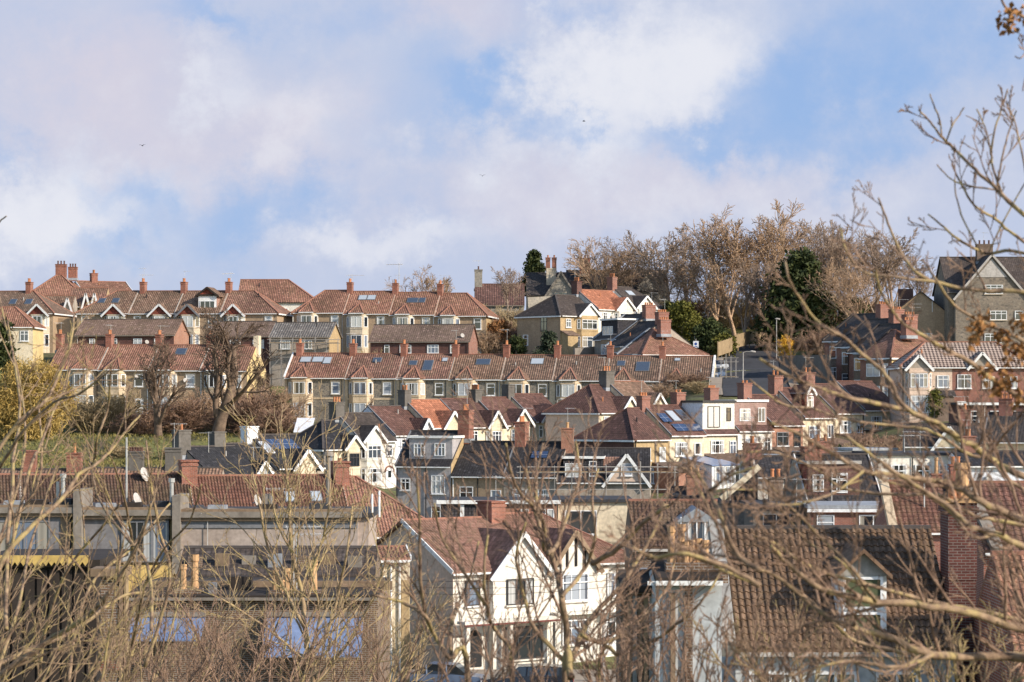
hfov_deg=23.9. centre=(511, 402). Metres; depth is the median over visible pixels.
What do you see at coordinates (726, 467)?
window
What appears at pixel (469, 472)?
terraced house
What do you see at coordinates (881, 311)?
terraced house
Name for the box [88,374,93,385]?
window
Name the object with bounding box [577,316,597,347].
bay window
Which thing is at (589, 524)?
window
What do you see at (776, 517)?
window
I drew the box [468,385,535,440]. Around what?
semi detached house
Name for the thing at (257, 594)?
outbuilding
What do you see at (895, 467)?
window
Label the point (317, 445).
semi detached house
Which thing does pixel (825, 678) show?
window
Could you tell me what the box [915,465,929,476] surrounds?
window
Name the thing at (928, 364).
semi detached house
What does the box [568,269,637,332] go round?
semi detached house
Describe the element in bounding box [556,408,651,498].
terraced house
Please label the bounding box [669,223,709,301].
bare tree
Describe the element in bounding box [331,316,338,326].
window
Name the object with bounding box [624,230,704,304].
bare tree
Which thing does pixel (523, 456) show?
terraced house
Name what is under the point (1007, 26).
leaf cluster
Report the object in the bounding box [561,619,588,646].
window
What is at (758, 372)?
road
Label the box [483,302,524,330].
bare shrub
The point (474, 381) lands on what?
bay window
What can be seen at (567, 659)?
bare tree
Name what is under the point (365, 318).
window
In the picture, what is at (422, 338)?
house
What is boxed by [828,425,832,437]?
window
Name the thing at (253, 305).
terraced house
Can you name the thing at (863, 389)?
terraced house
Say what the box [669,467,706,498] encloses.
terraced house
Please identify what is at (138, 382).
window
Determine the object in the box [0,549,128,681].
outbuilding
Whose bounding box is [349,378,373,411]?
bay window
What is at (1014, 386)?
window
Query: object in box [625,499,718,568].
terraced house
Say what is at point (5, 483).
terraced house
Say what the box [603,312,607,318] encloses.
window
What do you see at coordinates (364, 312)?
terraced house
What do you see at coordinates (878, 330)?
terraced house
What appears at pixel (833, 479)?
window
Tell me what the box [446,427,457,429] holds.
bay window
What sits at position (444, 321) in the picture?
window
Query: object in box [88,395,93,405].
window
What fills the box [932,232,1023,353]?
detached house
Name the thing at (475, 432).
window
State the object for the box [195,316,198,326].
window
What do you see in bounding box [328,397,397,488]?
semi detached house
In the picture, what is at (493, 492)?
window
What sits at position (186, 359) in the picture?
terraced house
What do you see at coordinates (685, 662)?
bare shrub
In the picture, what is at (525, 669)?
parked car
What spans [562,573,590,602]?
window
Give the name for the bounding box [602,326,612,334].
window
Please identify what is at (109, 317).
window
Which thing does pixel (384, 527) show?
terraced house
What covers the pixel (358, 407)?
window
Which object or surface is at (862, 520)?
window
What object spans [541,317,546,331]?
window
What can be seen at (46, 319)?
window
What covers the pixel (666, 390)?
bare shrub
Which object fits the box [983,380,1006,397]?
leaf cluster
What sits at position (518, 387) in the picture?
window
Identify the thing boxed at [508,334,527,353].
conifer
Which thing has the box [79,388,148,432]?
bare shrub
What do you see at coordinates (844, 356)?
window
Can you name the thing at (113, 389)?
bay window
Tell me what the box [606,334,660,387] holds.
terraced house
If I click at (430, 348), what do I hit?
window
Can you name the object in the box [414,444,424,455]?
window
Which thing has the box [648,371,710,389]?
bare shrub
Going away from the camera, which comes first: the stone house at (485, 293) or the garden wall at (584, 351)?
the garden wall at (584, 351)
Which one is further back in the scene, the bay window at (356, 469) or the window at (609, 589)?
the bay window at (356, 469)
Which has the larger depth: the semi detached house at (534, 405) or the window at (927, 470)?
the semi detached house at (534, 405)
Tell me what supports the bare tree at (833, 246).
on the ground at (690, 395)
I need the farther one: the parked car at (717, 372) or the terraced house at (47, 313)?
the terraced house at (47, 313)
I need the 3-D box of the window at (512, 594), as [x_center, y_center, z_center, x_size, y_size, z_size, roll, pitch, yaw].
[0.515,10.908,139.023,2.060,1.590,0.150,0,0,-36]
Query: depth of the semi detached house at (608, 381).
274.62 m
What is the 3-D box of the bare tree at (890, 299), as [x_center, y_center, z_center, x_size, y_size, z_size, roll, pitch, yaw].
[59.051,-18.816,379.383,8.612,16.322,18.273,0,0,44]
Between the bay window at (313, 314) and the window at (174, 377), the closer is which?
the window at (174, 377)
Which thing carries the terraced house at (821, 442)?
on the ground at (690, 395)
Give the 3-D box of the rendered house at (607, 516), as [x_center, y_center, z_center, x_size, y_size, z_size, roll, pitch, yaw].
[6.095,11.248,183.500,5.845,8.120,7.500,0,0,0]
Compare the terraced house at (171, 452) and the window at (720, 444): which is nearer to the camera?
the terraced house at (171, 452)
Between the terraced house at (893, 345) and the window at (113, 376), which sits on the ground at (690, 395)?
the terraced house at (893, 345)
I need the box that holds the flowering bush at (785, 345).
[774,334,794,355]
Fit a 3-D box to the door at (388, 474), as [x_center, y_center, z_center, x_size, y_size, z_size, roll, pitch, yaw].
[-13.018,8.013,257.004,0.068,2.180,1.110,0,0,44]
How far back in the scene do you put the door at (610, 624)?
143.60 m
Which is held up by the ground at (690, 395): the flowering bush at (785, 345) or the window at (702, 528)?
the flowering bush at (785, 345)
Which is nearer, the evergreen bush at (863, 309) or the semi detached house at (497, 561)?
the semi detached house at (497, 561)
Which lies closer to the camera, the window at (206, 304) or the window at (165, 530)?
the window at (165, 530)
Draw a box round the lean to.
[177,545,380,576]
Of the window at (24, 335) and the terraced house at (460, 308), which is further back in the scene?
the terraced house at (460, 308)
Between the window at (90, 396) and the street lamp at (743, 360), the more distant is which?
the window at (90, 396)
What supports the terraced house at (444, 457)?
on the ground at (690, 395)
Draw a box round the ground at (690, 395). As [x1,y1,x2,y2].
[0,321,948,668]
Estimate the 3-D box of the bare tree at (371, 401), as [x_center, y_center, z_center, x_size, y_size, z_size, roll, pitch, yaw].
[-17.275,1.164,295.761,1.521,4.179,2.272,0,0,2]
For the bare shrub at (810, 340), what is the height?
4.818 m
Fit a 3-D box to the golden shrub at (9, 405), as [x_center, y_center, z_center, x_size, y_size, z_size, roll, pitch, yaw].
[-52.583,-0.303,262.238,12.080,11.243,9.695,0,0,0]
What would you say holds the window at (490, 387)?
in the terraced house at (484, 371)
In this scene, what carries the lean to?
on the ground at (690, 395)
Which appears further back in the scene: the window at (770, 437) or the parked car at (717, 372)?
the parked car at (717, 372)
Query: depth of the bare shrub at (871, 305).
384.56 m
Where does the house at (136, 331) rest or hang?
on the ground at (690, 395)
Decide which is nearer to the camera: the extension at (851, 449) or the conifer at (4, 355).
the extension at (851, 449)
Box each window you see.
[0,520,49,550]
[19,331,28,341]
[29,314,49,352]
[32,316,41,323]
[44,316,48,325]
[44,334,48,345]
[70,369,94,403]
[74,374,85,385]
[74,395,85,403]
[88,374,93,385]
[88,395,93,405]
[102,370,126,396]
[104,314,125,318]
[106,374,117,385]
[108,316,118,318]
[121,374,125,385]
[121,521,151,561]
[133,338,141,343]
[134,374,142,386]
[150,314,171,317]
[152,521,168,561]
[155,370,177,397]
[157,375,168,386]
[172,375,176,386]
[178,314,199,343]
[182,316,192,326]
[185,375,194,387]
[189,335,192,343]
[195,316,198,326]
[200,301,214,307]
[204,371,226,404]
[209,375,215,386]
[224,314,241,320]
[228,316,237,320]
[237,375,241,387]
[265,316,271,320]
[279,341,290,349]
[288,378,312,417]
[288,382,290,393]
[292,467,315,473]
[293,382,304,393]
[297,312,318,321]
[301,316,311,321]
[301,340,312,349]
[308,382,311,393]
[308,403,311,415]
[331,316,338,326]
[331,382,338,393]
[342,448,360,475]
[346,313,368,352]
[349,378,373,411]
[349,382,351,393]
[349,453,359,465]
[351,317,361,326]
[351,335,361,346]
[354,382,365,393]
[354,403,365,411]
[360,440,381,487]
[361,446,365,457]
[361,468,365,480]
[364,317,367,326]
[364,335,367,346]
[368,382,372,393]
[368,445,380,457]
[368,468,380,482]
[377,317,383,323]
[382,382,391,394]
[384,345,388,352]
[386,445,393,456]
[392,314,414,323]
[397,318,407,323]
[399,478,409,490]
[400,379,425,398]
[406,383,417,394]
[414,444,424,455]
[420,383,424,394]
[422,318,428,323]
[427,345,438,352]
[430,475,445,494]
[431,506,440,517]
[434,383,443,395]
[434,443,444,455]
[438,315,459,323]
[442,319,452,323]
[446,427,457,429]
[453,379,477,397]
[453,384,455,395]
[458,384,469,394]
[460,486,472,496]
[465,580,481,607]
[474,319,481,329]
[474,431,477,439]
[485,426,502,439]
[487,384,494,394]
[491,490,500,496]
[492,431,501,440]
[504,380,529,392]
[505,625,544,661]
[506,578,533,606]
[511,429,514,440]
[515,384,521,392]
[523,335,527,345]
[525,384,528,392]
[538,384,546,396]
[538,421,545,440]
[538,490,548,496]
[539,426,542,437]
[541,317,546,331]
[547,509,553,517]
[556,380,581,402]
[556,385,559,396]
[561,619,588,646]
[562,385,573,396]
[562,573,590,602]
[565,319,571,327]
[565,463,580,476]
[565,510,597,535]
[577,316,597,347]
[577,319,579,328]
[582,319,596,328]
[582,336,593,346]
[589,461,596,475]
[600,340,610,343]
[601,344,605,354]
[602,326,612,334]
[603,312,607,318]
[607,572,615,597]
[614,309,632,317]
[620,463,632,476]
[651,468,654,483]
[659,447,665,461]
[675,442,687,456]
[680,517,708,540]
[694,443,701,454]
[707,406,719,427]
[710,440,723,453]
[715,466,723,483]
[725,466,733,483]
[726,408,730,420]
[730,441,735,452]
[739,409,749,420]
[749,672,791,681]
[758,408,764,421]
[763,514,803,524]
[764,437,770,449]
[777,432,788,446]
[793,431,800,446]
[807,396,813,406]
[809,426,820,438]
[812,474,823,491]
[814,672,856,681]
[817,515,833,524]
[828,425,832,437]
[829,343,835,382]
[831,347,835,357]
[831,367,835,379]
[832,473,847,491]
[836,474,847,492]
[840,421,850,432]
[841,349,847,373]
[842,352,847,364]
[842,374,847,379]
[843,577,882,609]
[844,612,882,631]
[853,355,859,379]
[854,358,859,370]
[859,515,874,524]
[865,360,888,396]
[866,364,879,376]
[871,416,881,429]
[876,672,918,681]
[891,465,905,477]
[906,368,930,422]
[911,374,927,386]
[911,396,927,412]
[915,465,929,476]
[936,375,949,387]
[939,465,948,479]
[957,374,971,388]
[971,411,978,422]
[982,376,993,388]
[984,285,1003,294]
[985,334,1001,343]
[990,311,1007,320]
[1003,376,1016,388]
[1015,311,1022,320]
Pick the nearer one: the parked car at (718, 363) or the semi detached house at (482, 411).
the semi detached house at (482, 411)
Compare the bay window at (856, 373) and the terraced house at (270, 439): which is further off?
the bay window at (856, 373)
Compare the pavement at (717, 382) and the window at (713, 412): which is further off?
the pavement at (717, 382)
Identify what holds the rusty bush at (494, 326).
on the ground at (690, 395)
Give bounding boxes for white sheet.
[294,418,314,431]
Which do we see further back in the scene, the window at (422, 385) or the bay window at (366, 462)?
the window at (422, 385)
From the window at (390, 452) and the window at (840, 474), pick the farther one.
the window at (390, 452)
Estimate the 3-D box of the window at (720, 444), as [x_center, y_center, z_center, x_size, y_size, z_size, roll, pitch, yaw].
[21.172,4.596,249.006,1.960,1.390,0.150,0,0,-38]
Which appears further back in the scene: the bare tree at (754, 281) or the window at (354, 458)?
the bare tree at (754, 281)
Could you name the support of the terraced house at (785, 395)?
on the ground at (690, 395)
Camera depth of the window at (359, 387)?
306.60 m
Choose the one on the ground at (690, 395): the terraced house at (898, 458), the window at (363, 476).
the terraced house at (898, 458)
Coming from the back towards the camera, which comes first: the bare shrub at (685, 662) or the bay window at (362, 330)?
the bay window at (362, 330)
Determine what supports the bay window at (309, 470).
in the terraced house at (270, 439)
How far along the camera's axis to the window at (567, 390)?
302.44 m
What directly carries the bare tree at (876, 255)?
on the ground at (690, 395)
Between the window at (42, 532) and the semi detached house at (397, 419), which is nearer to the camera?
the window at (42, 532)
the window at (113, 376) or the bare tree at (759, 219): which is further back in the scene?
the bare tree at (759, 219)
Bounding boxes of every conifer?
[0,317,19,390]
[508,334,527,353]
[516,249,545,295]
[531,329,561,354]
[661,300,673,309]
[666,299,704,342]
[743,246,841,350]
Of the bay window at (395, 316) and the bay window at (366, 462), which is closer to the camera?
the bay window at (366, 462)
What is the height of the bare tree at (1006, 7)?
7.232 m
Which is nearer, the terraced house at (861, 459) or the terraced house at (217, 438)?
the terraced house at (861, 459)
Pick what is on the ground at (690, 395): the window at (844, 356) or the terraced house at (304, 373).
the terraced house at (304, 373)
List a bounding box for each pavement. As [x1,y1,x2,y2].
[411,669,615,681]
[710,356,724,394]
[777,351,798,386]
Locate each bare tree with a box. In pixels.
[0,216,201,681]
[133,333,189,436]
[157,379,425,681]
[184,306,285,430]
[252,369,274,397]
[352,368,798,681]
[364,397,374,406]
[384,265,450,292]
[431,276,454,292]
[490,266,530,313]
[563,236,653,289]
[592,85,1023,681]
[593,234,672,290]
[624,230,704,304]
[639,217,750,320]
[658,260,740,318]
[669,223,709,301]
[677,213,764,335]
[684,198,818,340]
[717,214,826,305]
[725,252,773,347]
[745,260,780,314]
[787,220,857,324]
[789,217,855,274]
[804,258,888,322]
[807,226,880,307]
[814,253,875,327]
[840,227,919,312]
[852,231,934,306]
[894,253,936,296]
[1001,0,1023,90]
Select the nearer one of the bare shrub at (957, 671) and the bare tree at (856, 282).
the bare shrub at (957, 671)
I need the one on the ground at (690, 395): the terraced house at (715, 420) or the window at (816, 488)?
the terraced house at (715, 420)
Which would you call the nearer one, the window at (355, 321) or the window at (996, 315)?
the window at (996, 315)
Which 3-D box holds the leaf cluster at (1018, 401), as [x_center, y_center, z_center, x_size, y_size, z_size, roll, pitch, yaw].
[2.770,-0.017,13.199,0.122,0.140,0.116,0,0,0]
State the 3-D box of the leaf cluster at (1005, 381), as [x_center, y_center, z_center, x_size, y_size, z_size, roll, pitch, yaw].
[2.705,-0.112,13.196,0.143,0.153,0.157,0,0,29]
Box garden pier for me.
[90,561,131,681]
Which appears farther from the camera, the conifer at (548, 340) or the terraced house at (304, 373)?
the conifer at (548, 340)
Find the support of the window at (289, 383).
in the terraced house at (304, 373)
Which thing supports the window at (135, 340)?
in the house at (136, 331)
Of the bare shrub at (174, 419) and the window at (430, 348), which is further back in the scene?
the window at (430, 348)
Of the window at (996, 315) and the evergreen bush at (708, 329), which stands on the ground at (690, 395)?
the evergreen bush at (708, 329)
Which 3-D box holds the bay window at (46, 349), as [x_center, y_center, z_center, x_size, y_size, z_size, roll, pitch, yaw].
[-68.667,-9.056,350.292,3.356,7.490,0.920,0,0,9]
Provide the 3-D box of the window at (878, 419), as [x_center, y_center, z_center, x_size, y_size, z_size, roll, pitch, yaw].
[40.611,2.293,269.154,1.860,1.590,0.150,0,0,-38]
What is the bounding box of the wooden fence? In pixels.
[717,330,760,359]
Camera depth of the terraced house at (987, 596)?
61.34 m
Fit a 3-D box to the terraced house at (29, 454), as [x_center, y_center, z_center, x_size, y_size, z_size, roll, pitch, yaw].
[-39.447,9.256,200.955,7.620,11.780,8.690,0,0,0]
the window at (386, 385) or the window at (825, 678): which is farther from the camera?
the window at (386, 385)
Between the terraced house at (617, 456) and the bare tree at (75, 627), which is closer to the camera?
the bare tree at (75, 627)
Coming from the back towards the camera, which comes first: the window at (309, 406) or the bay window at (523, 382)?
the window at (309, 406)
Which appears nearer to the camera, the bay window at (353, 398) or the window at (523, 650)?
the window at (523, 650)
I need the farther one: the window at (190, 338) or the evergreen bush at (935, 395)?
the window at (190, 338)
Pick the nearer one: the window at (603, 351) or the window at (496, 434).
the window at (496, 434)
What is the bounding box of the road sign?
[693,341,698,347]
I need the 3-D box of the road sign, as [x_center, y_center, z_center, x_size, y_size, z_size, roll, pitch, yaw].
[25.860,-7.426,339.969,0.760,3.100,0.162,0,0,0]
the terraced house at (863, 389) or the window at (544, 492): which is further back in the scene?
the terraced house at (863, 389)
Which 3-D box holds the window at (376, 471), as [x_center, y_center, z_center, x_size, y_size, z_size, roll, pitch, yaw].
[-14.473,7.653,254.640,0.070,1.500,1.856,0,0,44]
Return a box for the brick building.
[946,402,1023,434]
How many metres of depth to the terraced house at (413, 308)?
347.43 m
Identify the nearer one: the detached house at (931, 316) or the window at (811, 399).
the window at (811, 399)
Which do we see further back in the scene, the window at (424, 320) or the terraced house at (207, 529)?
the window at (424, 320)
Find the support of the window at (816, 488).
in the terraced house at (861, 459)
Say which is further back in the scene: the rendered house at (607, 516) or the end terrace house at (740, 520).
the rendered house at (607, 516)
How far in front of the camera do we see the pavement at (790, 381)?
293.32 m
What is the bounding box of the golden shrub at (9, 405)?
[0,349,80,440]
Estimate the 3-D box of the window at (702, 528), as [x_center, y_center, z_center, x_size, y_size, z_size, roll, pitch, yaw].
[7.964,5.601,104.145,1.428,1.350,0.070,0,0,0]
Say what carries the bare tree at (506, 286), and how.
on the ground at (690, 395)
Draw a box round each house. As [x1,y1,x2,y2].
[0,278,76,352]
[0,306,45,365]
[0,443,83,473]
[0,473,20,502]
[0,474,109,550]
[18,467,192,504]
[33,261,78,295]
[44,295,77,317]
[49,322,107,408]
[71,287,109,309]
[74,270,131,292]
[74,290,137,329]
[74,318,190,343]
[82,437,203,591]
[84,423,224,473]
[97,324,156,413]
[128,268,181,318]
[149,325,207,408]
[163,424,254,473]
[174,271,226,343]
[178,460,346,505]
[180,452,380,552]
[199,331,265,412]
[207,431,293,473]
[210,321,276,382]
[219,273,292,321]
[239,279,313,311]
[239,426,325,473]
[268,322,342,385]
[283,330,351,421]
[290,290,348,351]
[297,420,366,476]
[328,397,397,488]
[330,458,424,540]
[343,275,394,352]
[344,333,402,411]
[362,405,434,484]
[368,324,478,353]
[376,500,560,668]
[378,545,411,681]
[387,264,439,323]
[394,391,474,517]
[396,340,453,404]
[397,377,457,429]
[434,280,498,353]
[437,475,560,517]
[439,398,508,440]
[448,330,504,397]
[451,440,514,496]
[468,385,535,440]
[474,260,524,315]
[500,329,555,402]
[501,384,552,440]
[503,416,564,496]
[503,511,624,663]
[514,294,602,354]
[526,255,570,308]
[541,384,635,444]
[552,341,608,404]
[553,496,631,548]
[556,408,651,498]
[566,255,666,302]
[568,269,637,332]
[574,407,704,492]
[592,292,655,354]
[598,357,667,406]
[604,299,693,354]
[606,273,662,313]
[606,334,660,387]
[615,317,708,355]
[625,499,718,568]
[635,380,738,488]
[647,524,727,681]
[659,342,715,388]
[667,380,739,461]
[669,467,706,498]
[703,377,781,453]
[708,462,978,681]
[715,464,760,524]
[733,370,805,451]
[739,417,792,499]
[740,469,814,524]
[767,360,858,446]
[782,434,851,454]
[783,439,879,500]
[797,501,876,524]
[799,357,869,442]
[822,293,891,382]
[834,299,907,379]
[835,380,889,434]
[845,312,926,380]
[852,432,950,480]
[857,307,922,397]
[874,459,943,568]
[886,341,956,423]
[898,289,944,339]
[903,396,982,450]
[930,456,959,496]
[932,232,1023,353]
[945,341,1023,401]
[948,419,1023,479]
[969,480,1023,607]
[974,550,1023,681]
[982,392,1023,449]
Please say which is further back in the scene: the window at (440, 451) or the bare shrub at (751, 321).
the bare shrub at (751, 321)
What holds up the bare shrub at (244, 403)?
on the ground at (690, 395)
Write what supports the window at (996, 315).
in the detached house at (994, 272)
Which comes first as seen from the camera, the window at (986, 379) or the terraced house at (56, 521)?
the terraced house at (56, 521)
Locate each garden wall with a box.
[527,296,550,308]
[573,346,593,354]
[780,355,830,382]
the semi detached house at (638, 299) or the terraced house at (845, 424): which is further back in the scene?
the semi detached house at (638, 299)
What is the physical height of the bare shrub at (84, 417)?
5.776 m
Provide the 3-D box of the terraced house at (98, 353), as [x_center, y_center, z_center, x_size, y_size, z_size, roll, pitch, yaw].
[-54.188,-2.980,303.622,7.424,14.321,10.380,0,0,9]
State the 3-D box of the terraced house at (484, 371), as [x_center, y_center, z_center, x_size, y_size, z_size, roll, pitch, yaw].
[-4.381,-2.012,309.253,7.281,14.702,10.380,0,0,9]
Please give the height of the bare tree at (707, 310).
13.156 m
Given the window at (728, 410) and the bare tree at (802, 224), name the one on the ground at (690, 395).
the bare tree at (802, 224)
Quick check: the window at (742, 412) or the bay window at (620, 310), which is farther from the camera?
the bay window at (620, 310)
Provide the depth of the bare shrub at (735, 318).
384.21 m
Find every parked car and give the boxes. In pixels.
[410,661,487,681]
[481,663,573,681]
[715,368,724,377]
[716,360,728,367]
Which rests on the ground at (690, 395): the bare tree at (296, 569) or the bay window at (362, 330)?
the bare tree at (296, 569)
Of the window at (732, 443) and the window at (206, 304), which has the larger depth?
the window at (206, 304)
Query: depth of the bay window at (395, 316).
345.73 m
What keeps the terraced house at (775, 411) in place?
on the ground at (690, 395)
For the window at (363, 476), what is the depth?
253.99 m
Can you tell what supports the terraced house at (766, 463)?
on the ground at (690, 395)
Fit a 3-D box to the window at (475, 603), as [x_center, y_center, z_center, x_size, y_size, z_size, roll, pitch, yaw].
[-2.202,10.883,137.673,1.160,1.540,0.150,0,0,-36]
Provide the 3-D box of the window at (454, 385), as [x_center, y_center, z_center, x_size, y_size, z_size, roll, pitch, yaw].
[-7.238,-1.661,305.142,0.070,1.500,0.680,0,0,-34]
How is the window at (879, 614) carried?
in the terraced house at (958, 554)
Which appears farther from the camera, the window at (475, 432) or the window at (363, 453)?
the window at (475, 432)
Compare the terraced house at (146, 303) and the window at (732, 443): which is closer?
the window at (732, 443)
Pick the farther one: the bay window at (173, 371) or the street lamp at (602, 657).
the bay window at (173, 371)
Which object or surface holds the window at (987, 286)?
in the detached house at (994, 272)
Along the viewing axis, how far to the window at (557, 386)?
303.07 m
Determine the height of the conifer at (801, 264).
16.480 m
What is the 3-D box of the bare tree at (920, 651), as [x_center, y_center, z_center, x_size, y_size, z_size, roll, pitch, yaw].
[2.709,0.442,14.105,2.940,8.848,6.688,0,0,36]
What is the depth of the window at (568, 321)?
338.96 m
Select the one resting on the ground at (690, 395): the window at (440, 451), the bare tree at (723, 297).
the bare tree at (723, 297)
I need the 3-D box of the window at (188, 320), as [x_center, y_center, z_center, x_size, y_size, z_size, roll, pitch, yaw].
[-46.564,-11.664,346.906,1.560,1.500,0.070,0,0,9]
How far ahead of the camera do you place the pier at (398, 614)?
112.19 m
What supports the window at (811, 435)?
in the terraced house at (785, 395)
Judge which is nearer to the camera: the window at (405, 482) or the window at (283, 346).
the window at (405, 482)
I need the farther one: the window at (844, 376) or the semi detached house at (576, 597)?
the window at (844, 376)
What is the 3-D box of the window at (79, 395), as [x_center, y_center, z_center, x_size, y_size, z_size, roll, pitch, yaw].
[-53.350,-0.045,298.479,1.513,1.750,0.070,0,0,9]
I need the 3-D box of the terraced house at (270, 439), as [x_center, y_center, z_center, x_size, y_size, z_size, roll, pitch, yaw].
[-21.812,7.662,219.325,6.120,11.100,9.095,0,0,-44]
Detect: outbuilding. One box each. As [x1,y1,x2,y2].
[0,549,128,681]
[129,524,391,681]
[616,569,651,681]
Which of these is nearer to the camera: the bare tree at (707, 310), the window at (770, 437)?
the window at (770, 437)
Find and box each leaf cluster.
[964,308,996,337]
[966,332,981,352]
[977,361,994,379]
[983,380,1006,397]
[989,327,1012,351]
[994,369,1021,392]
[995,2,1023,35]
[999,341,1023,368]
[1008,312,1023,337]
[1009,387,1023,411]
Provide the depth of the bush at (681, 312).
348.74 m
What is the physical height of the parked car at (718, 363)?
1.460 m
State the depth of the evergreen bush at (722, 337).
337.63 m
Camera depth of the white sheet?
264.35 m
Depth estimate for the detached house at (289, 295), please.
387.37 m
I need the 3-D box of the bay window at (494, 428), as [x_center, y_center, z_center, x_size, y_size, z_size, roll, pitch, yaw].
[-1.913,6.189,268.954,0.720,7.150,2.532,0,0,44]
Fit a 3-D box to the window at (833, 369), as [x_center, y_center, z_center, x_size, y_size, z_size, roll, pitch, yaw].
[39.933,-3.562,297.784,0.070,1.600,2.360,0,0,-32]
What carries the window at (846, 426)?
in the terraced house at (845, 424)
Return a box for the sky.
[0,0,1023,316]
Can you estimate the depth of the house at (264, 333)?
337.63 m
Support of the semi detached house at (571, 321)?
on the ground at (690, 395)
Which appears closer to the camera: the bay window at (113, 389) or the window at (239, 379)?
the window at (239, 379)
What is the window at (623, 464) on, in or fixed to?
in the terraced house at (617, 456)
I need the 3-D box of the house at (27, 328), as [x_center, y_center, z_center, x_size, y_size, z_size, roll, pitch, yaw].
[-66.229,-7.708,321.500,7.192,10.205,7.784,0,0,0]
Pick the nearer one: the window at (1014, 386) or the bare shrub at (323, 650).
the bare shrub at (323, 650)
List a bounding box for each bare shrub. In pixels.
[60,395,128,433]
[73,565,430,681]
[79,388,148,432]
[99,410,171,435]
[102,445,153,458]
[123,522,458,681]
[138,395,213,433]
[164,384,226,429]
[203,388,283,433]
[227,380,313,423]
[249,403,302,433]
[478,328,508,353]
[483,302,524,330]
[488,314,516,353]
[549,564,849,681]
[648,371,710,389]
[649,384,682,398]
[675,380,710,393]
[676,591,1023,681]
[685,297,709,322]
[700,299,732,324]
[718,295,758,328]
[730,302,767,329]
[772,335,811,350]
[795,329,828,354]
[835,429,902,450]
[855,295,874,312]
[866,436,902,450]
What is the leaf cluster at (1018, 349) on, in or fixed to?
attached to the bare tree at (920, 651)
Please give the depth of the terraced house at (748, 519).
154.45 m
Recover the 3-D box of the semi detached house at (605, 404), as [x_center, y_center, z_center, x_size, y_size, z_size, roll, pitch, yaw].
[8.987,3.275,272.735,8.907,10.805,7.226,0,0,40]
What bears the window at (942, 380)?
in the semi detached house at (928, 364)
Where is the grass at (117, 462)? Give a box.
[0,420,283,467]
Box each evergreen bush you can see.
[687,317,729,352]
[710,331,740,357]
[838,298,871,322]
[924,386,945,418]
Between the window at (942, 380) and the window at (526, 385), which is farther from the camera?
the window at (526, 385)
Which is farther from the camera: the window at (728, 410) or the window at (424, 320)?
the window at (424, 320)
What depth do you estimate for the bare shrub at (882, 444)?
229.52 m
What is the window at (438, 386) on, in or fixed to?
in the terraced house at (425, 375)
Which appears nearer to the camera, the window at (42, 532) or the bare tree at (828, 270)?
the window at (42, 532)
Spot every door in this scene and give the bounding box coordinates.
[135,398,142,411]
[385,469,392,487]
[470,630,481,666]
[604,618,615,653]
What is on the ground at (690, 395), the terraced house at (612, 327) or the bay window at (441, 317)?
the terraced house at (612, 327)
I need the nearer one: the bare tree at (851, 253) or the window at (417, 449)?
the window at (417, 449)
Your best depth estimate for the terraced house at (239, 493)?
147.14 m
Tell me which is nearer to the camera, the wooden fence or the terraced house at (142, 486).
the terraced house at (142, 486)
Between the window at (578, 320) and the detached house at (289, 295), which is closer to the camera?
the window at (578, 320)
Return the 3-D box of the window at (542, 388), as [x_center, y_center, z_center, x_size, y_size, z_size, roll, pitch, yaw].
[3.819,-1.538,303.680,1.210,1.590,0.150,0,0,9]
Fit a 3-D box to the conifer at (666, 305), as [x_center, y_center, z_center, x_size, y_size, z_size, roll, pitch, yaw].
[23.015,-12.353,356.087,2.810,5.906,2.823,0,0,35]
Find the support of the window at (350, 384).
in the terraced house at (370, 375)
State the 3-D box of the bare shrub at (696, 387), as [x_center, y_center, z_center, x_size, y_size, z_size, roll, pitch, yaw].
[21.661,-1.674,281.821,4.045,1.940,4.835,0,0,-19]
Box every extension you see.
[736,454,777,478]
[833,447,897,451]
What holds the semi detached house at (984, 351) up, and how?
on the ground at (690, 395)
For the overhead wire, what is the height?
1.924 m
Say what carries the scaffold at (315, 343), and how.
on the ground at (690, 395)
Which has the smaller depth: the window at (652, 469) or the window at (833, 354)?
the window at (652, 469)
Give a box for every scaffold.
[267,337,339,384]
[517,461,678,498]
[720,354,736,377]
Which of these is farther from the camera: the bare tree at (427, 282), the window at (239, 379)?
the bare tree at (427, 282)
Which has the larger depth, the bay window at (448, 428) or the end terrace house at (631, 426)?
the bay window at (448, 428)
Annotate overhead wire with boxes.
[412,573,613,594]
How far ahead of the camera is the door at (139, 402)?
298.04 m
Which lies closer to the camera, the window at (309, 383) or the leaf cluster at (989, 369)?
the leaf cluster at (989, 369)
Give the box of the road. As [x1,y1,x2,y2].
[722,344,788,395]
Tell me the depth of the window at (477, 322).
344.72 m
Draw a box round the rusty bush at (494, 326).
[487,319,512,351]
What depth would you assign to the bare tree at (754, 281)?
355.30 m
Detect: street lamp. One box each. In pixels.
[602,622,611,681]
[743,350,755,379]
[775,318,779,356]
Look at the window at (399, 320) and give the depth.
345.65 m
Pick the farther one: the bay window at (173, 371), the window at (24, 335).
the window at (24, 335)
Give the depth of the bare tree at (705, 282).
370.16 m
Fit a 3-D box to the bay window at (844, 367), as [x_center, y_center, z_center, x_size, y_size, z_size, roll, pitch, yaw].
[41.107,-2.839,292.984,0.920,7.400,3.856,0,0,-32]
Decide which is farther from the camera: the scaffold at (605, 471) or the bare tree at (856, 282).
the bare tree at (856, 282)

